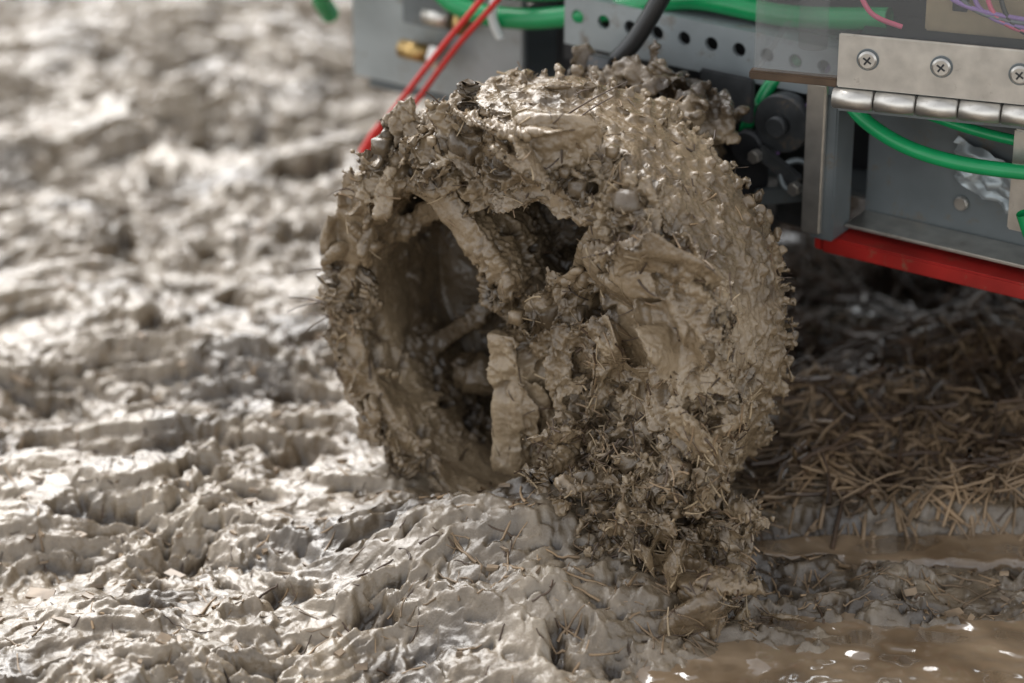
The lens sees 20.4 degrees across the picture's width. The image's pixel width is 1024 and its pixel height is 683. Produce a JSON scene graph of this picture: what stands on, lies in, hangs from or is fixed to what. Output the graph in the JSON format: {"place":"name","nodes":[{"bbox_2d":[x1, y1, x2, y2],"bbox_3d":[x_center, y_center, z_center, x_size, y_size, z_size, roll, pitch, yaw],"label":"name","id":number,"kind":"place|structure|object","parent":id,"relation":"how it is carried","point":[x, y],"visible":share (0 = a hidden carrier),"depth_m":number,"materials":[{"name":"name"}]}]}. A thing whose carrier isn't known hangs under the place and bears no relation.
{"place":"outdoors","nodes":[
{"label":"outdoors","id":0,"kind":"place"},
{"bbox_2d":[414,0,500,105],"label":"red wire","id":1,"kind":"object","parent":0,"point":[480,19],"visible":0.69,"depth_m":1.71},
{"bbox_2d":[0,0,1023,682],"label":"muddy ground","id":2,"kind":"structure","parent":0,"point":[84,58],"depth_m":1.69,"materials":[{"name":"brown soil"}]},
{"bbox_2d":[0,3,1018,681],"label":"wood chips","id":3,"kind":"object","parent":2,"relation":"on","point":[46,595],"visible":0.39,"depth_m":1.61,"materials":[{"name":"wood"}]},
{"bbox_2d":[0,2,1023,682],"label":"straw litter","id":4,"kind":"object","parent":2,"relation":"on","point":[883,462],"visible":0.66,"depth_m":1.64,"materials":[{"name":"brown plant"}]},
{"bbox_2d":[287,61,805,642],"bbox_3d":[0.024,-0.005,1.555,0.342,0.293,0.174,15,29,30],"label":"mud caked wheel","id":5,"kind":"object","parent":2,"relation":"on","point":[575,277],"visible":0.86,"depth_m":1.52,"materials":[{"name":"soil"}]},
{"bbox_2d":[368,1,866,198],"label":"floor pan","id":6,"kind":"object","parent":2,"relation":"on","point":[541,49],"visible":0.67,"depth_m":1.86,"materials":[{"name":"grey metal"}]},
{"bbox_2d":[352,0,526,95],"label":"end panel","id":7,"kind":"object","parent":6,"relation":"on","point":[382,29],"visible":0.6,"depth_m":1.79,"materials":[{"name":"metal"}]},
{"bbox_2d":[403,0,453,31],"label":"end panel flange","id":8,"kind":"object","parent":7,"relation":"attached to","point":[412,9],"visible":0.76,"depth_m":1.77,"materials":[{"name":"grey metal"}]},
{"bbox_2d":[567,39,749,159],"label":"mud on axle bracket","id":9,"kind":"object","parent":6,"relation":"on","point":[705,106],"visible":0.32,"depth_m":1.58,"materials":[{"name":"brown soil"}]},
{"bbox_2d":[586,53,612,70],"bbox_3d":[0.051,-0.158,1.624,0.014,0.010,0.012,15,29,29],"label":"hose nut","id":10,"kind":"object","parent":9,"relation":"on","point":[601,61],"visible":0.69,"depth_m":1.62,"materials":[{"name":"silver metal"}]},
{"bbox_2d":[609,0,669,60],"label":"black cable","id":11,"kind":"object","parent":9,"relation":"on","point":[639,33],"visible":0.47,"depth_m":1.61,"materials":[{"name":"black rubber"}]},
{"bbox_2d":[556,0,868,169],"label":"bulkhead","id":12,"kind":"object","parent":6,"relation":"on","point":[860,148],"depth_m":1.68,"materials":[{"name":"black metal"}]},
{"bbox_2d":[749,0,1023,128],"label":"electronics box","id":13,"kind":"object","parent":12,"relation":"attached to","point":[959,61],"visible":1,"depth_m":1.50,"materials":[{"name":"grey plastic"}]},
{"bbox_2d":[767,177,779,232],"bbox_3d":[0.122,-0.080,1.721,0.064,0.064,0.060,15,29,30],"label":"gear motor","id":14,"kind":"object","parent":6,"relation":"attached to","point":[772,182],"visible":0.03,"depth_m":1.72,"materials":[{"name":"grey metal"}]},
{"bbox_2d":[822,228,1023,299],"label":"red rail","id":15,"kind":"object","parent":6,"relation":"on","point":[964,270],"visible":0.72,"depth_m":1.57,"materials":[{"name":"red metal"}]},
{"bbox_2d":[814,238,822,249],"bbox_3d":[0.179,-0.061,1.615,0.006,0.012,0.022,15,29,30],"label":"red rail cap","id":16,"kind":"object","parent":15,"relation":"attached to","point":[818,243],"visible":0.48,"depth_m":1.61,"materials":[{"name":"red metal"}]},
{"bbox_2d":[810,86,853,240],"bbox_3d":[0.179,-0.100,1.587,0.014,0.086,0.022,15,29,29],"label":"frame strut","id":17,"kind":"object","parent":15,"relation":"on","point":[838,169],"visible":0.73,"depth_m":1.58,"materials":[{"name":"metal"}]},
{"bbox_2d":[801,84,827,234],"bbox_3d":[0.168,-0.101,1.577,0.012,0.089,0.004,15,29,30],"label":"metal bracket","id":18,"kind":"object","parent":17,"relation":"attached to","point":[814,154],"visible":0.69,"depth_m":1.57,"materials":[{"name":"silver metal"}]},
{"bbox_2d":[847,111,1023,179],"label":"green cable","id":19,"kind":"object","parent":17,"relation":"attached to","point":[872,126],"visible":0.75,"depth_m":1.53,"materials":[{"name":"green plastic"}]},
{"bbox_2d":[845,210,1023,268],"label":"side panel lip","id":20,"kind":"object","parent":15,"relation":"on","point":[975,246],"visible":1,"depth_m":1.58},
{"bbox_2d":[954,136,1010,213],"bbox_3d":[0.261,-0.090,1.561,0.044,0.039,0.008,15,29,30],"label":"crumpled foil","id":21,"kind":"object","parent":20,"relation":"on","point":[991,188],"visible":0.57,"depth_m":1.56,"materials":[{"name":"metal"}]},
{"bbox_2d":[865,114,1023,245],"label":"side panel","id":22,"kind":"object","parent":15,"relation":"on","point":[901,185],"visible":0.4,"depth_m":1.59,"materials":[{"name":"grey metal"}]},
{"bbox_2d":[954,196,968,210],"bbox_3d":[0.250,-0.077,1.582,0.008,0.008,0.004,15,29,29],"label":"panel screw","id":23,"kind":"object","parent":22,"relation":"attached to","point":[961,203],"visible":1,"depth_m":1.58,"materials":[{"name":"metal"}]},
{"bbox_2d":[1007,129,1023,231],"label":"angle bracket","id":24,"kind":"object","parent":22,"relation":"attached to","point":[1016,200],"visible":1,"depth_m":1.53,"materials":[{"name":"metal"}]},
{"bbox_3d":[0.289,-0.090,1.533,0.004,0.058,0.027,15,29,30],"label":"angle bracket","id":25,"kind":"object","parent":22,"relation":"attached to","visible":0},
{"bbox_2d":[926,119,1013,145],"bbox_3d":[0.250,-0.122,1.535,0.142,0.024,0.015,16,30,31],"label":"green cable","id":26,"kind":"object","parent":25,"relation":"on","point":[989,134],"visible":0.34,"depth_m":1.53,"materials":[{"name":"green plastic"}]},
{"bbox_2d":[1016,209,1023,237],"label":"green cable","id":27,"kind":"object","parent":15,"relation":"on","point":[1020,216],"visible":1,"depth_m":1.52,"materials":[{"name":"green plastic"}]},
{"bbox_2d":[636,533,1023,682],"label":"puddle","id":28,"kind":"object","parent":2,"relation":"on","point":[976,651],"visible":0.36,"depth_m":1.49,"materials":[{"name":"brown liquid"}]},
{"bbox_2d":[564,0,838,93],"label":"perforated beam","id":29,"kind":"structure","parent":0,"point":[697,53],"depth_m":1.63,"materials":[{"name":"metal"}]},
{"bbox_2d":[604,0,838,46],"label":"beam upper flange","id":30,"kind":"object","parent":29,"relation":"attached to","point":[829,41],"visible":0.32,"depth_m":1.62,"materials":[{"name":"grey metal"}]},
{"bbox_2d":[564,10,840,101],"bbox_3d":[0.120,-0.168,1.646,0.210,0.048,0.006,15,29,29],"label":"perforated beam web","id":31,"kind":"object","parent":30,"relation":"attached to","point":[713,45],"visible":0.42,"depth_m":1.64},
{"bbox_2d":[722,104,768,207],"bbox_3d":[0.101,-0.096,1.666,0.110,0.116,0.003,15,29,30],"label":"motor mount","id":32,"kind":"object","parent":31,"relation":"attached to","point":[756,173],"visible":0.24,"depth_m":1.64,"materials":[{"name":"black metal"}]},
{"bbox_2d":[731,126,769,164],"bbox_3d":[0.136,-0.112,1.624,0.020,0.020,0.012,15,29,30],"label":"tensioner","id":33,"kind":"object","parent":32,"relation":"attached to","point":[751,140],"visible":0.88,"depth_m":1.62,"materials":[{"name":"black metal"}]},
{"bbox_2d":[739,54,801,131],"bbox_3d":[0.141,-0.135,1.626,0.046,0.066,0.023,15,29,30],"label":"green hose","id":34,"kind":"object","parent":32,"relation":"attached to","point":[767,88],"visible":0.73,"depth_m":1.61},
{"bbox_2d":[754,184,802,204],"bbox_3d":[0.158,-0.084,1.624,0.043,0.010,0.004,-4,19,36],"label":"link","id":35,"kind":"object","parent":32,"relation":"attached to","point":[775,195],"visible":0.34,"depth_m":1.63,"materials":[{"name":"grey metal"}]},
{"bbox_2d":[759,145,801,184],"bbox_3d":[0.151,-0.099,1.608,0.030,0.010,0.003,41,39,13],"label":"tension link","id":36,"kind":"object","parent":35,"relation":"on","point":[773,162],"visible":1,"depth_m":1.61,"materials":[{"name":"grey metal"}]},
{"bbox_2d":[748,148,762,163],"bbox_3d":[0.138,-0.105,1.609,0.007,0.008,0.006,15,29,30],"label":"link bolt","id":37,"kind":"object","parent":36,"relation":"attached to","point":[755,155],"visible":1,"depth_m":1.61,"materials":[{"name":"metal"}]},
{"bbox_2d":[778,157,803,195],"bbox_3d":[0.161,-0.093,1.608,0.022,0.022,0.004,4,5,9],"label":"shackle ring","id":38,"kind":"object","parent":36,"relation":"attached to","point":[783,184],"visible":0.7,"depth_m":1.61,"materials":[{"name":"silver metal"}]},
{"bbox_2d":[787,181,801,195],"bbox_3d":[0.159,-0.086,1.602,0.007,0.008,0.006,15,29,29],"label":"link bolt","id":39,"kind":"object","parent":36,"relation":"attached to","point":[794,188],"visible":1,"depth_m":1.60,"materials":[{"name":"metal"}]},
{"bbox_2d":[754,91,806,152],"bbox_3d":[0.154,-0.124,1.608,0.034,0.034,0.010,15,29,29],"label":"idler pulley","id":40,"kind":"object","parent":32,"relation":"attached to","point":[791,107],"visible":0.82,"depth_m":1.60,"materials":[{"name":"black metal"}]},
{"bbox_2d":[766,114,789,137],"bbox_3d":[0.150,-0.121,1.602,0.012,0.012,0.008,15,29,30],"label":"idler pulley hub","id":41,"kind":"object","parent":40,"relation":"attached to","point":[777,125],"visible":1,"depth_m":1.60,"materials":[{"name":"black metal"}]},
{"bbox_2d":[776,145,804,226],"bbox_3d":[0.170,-0.091,1.639,0.032,0.050,0.015,15,29,29],"label":"gear cover","id":42,"kind":"object","parent":32,"relation":"attached to","point":[789,213],"visible":0.23,"depth_m":1.64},
{"bbox_2d":[700,68,754,123],"bbox_3d":[0.122,-0.140,1.616,0.035,0.027,0.003,16,29,30],"label":"beam bracket","id":43,"kind":"object","parent":29,"relation":"attached to","point":[740,89],"visible":0.61,"depth_m":1.61,"materials":[{"name":"black metal"}]},
{"label":"end panel","id":44,"kind":"object","parent":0,"visible":0},
{"bbox_2d":[396,39,429,62],"bbox_3d":[-0.060,-0.181,1.778,0.022,0.012,0.012,15,29,30],"label":"brass fitting","id":45,"kind":"object","parent":44,"relation":"attached to","point":[411,50],"visible":0.81,"depth_m":1.77,"materials":[{"name":"metal"}]},
{"bbox_2d":[426,42,448,69],"bbox_3d":[-0.046,-0.178,1.770,0.008,0.015,0.017,15,29,30],"label":"brass fitting nut","id":46,"kind":"object","parent":45,"relation":"attached to","point":[432,48],"visible":0.52,"depth_m":1.76,"materials":[{"name":"silver metal"}]},
{"bbox_2d":[380,0,483,126],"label":"red cord","id":47,"kind":"object","parent":44,"relation":"attached to","point":[462,22],"visible":0.8,"depth_m":1.71,"materials":[{"name":"red plastic"}]},
{"bbox_2d":[359,120,382,152],"bbox_3d":[-0.086,-0.126,1.760,0.021,0.026,0.008,15,29,30],"label":"red cord tip","id":48,"kind":"object","parent":47,"relation":"attached to","point":[376,130],"visible":0.56,"depth_m":1.76,"materials":[{"name":"red plastic"}]},
{"bbox_2d":[420,9,452,29],"bbox_3d":[-0.045,-0.202,1.764,0.020,0.014,0.014,15,29,30],"label":"fitting","id":49,"kind":"object","parent":44,"relation":"attached to","point":[434,18],"visible":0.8,"depth_m":1.76,"materials":[{"name":"metal"}]},
{"bbox_2d":[452,15,472,35],"bbox_3d":[-0.030,-0.197,1.756,0.006,0.018,0.018,15,29,30],"label":"fitting collar","id":50,"kind":"object","parent":49,"relation":"attached to","point":[465,27],"visible":0.27,"depth_m":1.75,"materials":[{"name":"gold metal"}]},
{"bbox_2d":[312,0,564,22],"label":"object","id":51,"kind":"object","parent":44,"relation":"attached to","point":[327,11],"visible":1,"depth_m":1.82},
{"bbox_2d":[435,0,893,29],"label":"green hose","id":52,"kind":"object","parent":51,"relation":"attached to","point":[806,17],"visible":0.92,"depth_m":1.62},
{"bbox_2d":[488,0,504,39],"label":"white cable tie","id":53,"kind":"object","parent":52,"relation":"attached to","point":[496,29],"visible":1,"depth_m":1.70,"materials":[{"name":"white plastic"}]}
]}

